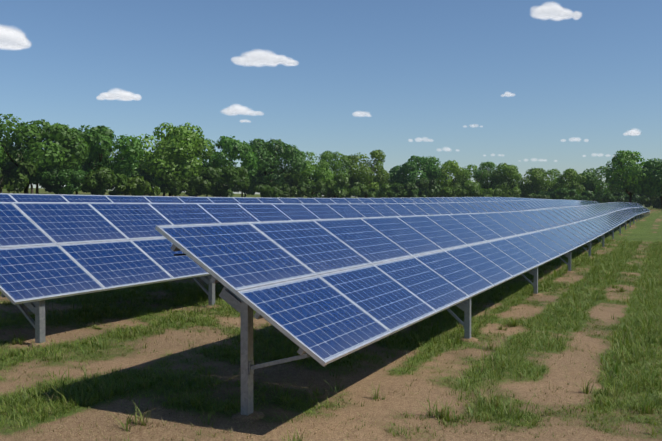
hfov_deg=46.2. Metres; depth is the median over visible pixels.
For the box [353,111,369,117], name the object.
cloud
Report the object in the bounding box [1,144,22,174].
tree
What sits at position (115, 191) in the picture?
bush
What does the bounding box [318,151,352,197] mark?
tree
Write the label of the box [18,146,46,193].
tree
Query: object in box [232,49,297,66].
cloud
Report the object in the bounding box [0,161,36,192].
bush
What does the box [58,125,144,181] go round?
tree
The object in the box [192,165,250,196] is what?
bush
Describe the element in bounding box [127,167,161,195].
tree
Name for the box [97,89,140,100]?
cloud
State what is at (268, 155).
tree
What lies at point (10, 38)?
cloud
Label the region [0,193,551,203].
solar array row
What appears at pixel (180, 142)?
tree
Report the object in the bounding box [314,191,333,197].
bush
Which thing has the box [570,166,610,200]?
tree
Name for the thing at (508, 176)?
tree
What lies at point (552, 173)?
tree
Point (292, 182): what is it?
tree
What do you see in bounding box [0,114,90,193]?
tree
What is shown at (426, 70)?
sky
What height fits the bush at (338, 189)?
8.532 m
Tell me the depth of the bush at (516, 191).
257.85 m
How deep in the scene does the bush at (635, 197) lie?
259.48 m
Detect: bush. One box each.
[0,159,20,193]
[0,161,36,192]
[33,165,94,192]
[36,167,84,194]
[80,167,127,194]
[108,182,123,194]
[116,176,160,195]
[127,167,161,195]
[160,173,211,195]
[185,193,202,196]
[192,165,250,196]
[203,182,220,196]
[231,183,259,196]
[252,184,278,197]
[277,183,305,197]
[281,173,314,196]
[296,182,326,197]
[314,174,362,197]
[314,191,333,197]
[357,183,390,197]
[387,183,418,197]
[406,177,441,197]
[442,184,471,196]
[469,185,501,196]
[500,188,520,197]
[522,185,553,197]
[526,193,549,198]
[551,188,594,200]
[599,190,628,202]
[617,193,646,204]
[640,194,661,209]
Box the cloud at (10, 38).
[0,24,30,50]
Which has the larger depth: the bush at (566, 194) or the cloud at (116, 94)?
the cloud at (116, 94)
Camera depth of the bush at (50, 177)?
139.42 m
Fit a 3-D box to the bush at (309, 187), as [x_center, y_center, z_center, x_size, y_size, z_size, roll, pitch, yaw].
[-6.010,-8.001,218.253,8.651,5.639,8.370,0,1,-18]
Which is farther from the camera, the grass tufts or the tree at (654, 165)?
the tree at (654, 165)
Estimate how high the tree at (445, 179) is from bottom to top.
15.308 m
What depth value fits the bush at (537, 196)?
265.93 m
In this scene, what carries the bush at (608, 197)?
on the ground
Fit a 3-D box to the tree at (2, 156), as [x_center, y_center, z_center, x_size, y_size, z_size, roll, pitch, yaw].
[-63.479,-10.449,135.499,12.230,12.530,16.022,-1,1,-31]
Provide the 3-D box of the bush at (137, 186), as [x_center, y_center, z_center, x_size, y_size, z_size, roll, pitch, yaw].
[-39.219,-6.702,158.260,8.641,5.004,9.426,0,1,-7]
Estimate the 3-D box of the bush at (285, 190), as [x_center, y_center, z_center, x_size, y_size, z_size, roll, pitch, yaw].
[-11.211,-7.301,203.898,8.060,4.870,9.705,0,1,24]
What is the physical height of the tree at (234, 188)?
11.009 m
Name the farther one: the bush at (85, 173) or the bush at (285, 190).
the bush at (285, 190)
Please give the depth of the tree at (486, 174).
279.88 m
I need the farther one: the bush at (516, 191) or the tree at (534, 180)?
the tree at (534, 180)
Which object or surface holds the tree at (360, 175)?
on the ground
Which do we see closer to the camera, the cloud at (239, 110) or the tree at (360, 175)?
the tree at (360, 175)
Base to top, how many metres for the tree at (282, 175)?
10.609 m
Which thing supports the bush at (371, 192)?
on the ground
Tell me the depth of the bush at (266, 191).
192.25 m
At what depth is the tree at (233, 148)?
195.80 m
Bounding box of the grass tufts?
[0,234,661,440]
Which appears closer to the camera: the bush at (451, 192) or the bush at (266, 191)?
the bush at (266, 191)
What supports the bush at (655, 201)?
on the ground
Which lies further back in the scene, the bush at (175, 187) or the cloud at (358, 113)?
the cloud at (358, 113)
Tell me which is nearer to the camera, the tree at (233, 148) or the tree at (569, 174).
the tree at (233, 148)
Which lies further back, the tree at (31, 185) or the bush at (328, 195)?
the bush at (328, 195)
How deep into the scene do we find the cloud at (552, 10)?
2393.37 m
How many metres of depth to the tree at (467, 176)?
266.83 m
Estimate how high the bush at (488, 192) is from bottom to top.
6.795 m
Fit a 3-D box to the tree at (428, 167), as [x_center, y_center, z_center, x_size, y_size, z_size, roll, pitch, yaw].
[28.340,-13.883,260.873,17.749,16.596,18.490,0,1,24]
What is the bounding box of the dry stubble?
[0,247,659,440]
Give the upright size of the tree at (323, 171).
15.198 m
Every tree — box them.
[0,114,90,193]
[0,143,5,168]
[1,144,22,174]
[15,144,43,193]
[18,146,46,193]
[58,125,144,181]
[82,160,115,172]
[118,150,152,195]
[133,122,214,195]
[199,135,257,186]
[232,166,242,196]
[247,138,306,185]
[275,169,290,182]
[290,151,334,193]
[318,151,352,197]
[346,149,389,197]
[389,155,441,191]
[434,160,465,194]
[452,164,482,196]
[473,162,500,188]
[490,163,522,196]
[515,168,554,196]
[544,169,565,189]
[555,168,586,192]
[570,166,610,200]
[603,150,661,202]
[640,158,661,204]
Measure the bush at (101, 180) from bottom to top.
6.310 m
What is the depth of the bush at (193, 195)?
197.76 m
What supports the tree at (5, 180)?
on the ground
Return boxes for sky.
[0,0,661,197]
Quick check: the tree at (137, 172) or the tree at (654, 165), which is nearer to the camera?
the tree at (137, 172)
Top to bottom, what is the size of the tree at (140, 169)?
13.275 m
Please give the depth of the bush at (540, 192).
282.28 m
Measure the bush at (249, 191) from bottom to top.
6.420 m
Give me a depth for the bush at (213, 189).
196.01 m
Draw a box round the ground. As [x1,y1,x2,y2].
[0,188,661,440]
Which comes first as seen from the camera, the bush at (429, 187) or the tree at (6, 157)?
the tree at (6, 157)
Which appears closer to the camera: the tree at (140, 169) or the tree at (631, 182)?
the tree at (140, 169)
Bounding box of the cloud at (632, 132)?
[623,129,639,135]
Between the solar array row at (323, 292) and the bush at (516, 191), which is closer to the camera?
the solar array row at (323, 292)
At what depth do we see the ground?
8.58 m
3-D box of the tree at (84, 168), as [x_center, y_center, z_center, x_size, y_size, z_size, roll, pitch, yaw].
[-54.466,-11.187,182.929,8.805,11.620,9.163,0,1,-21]
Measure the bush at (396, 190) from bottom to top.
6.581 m
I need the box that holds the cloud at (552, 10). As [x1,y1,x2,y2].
[532,2,580,20]
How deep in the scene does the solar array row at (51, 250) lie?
12.38 m
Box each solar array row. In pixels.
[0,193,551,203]
[0,199,599,347]
[155,202,649,421]

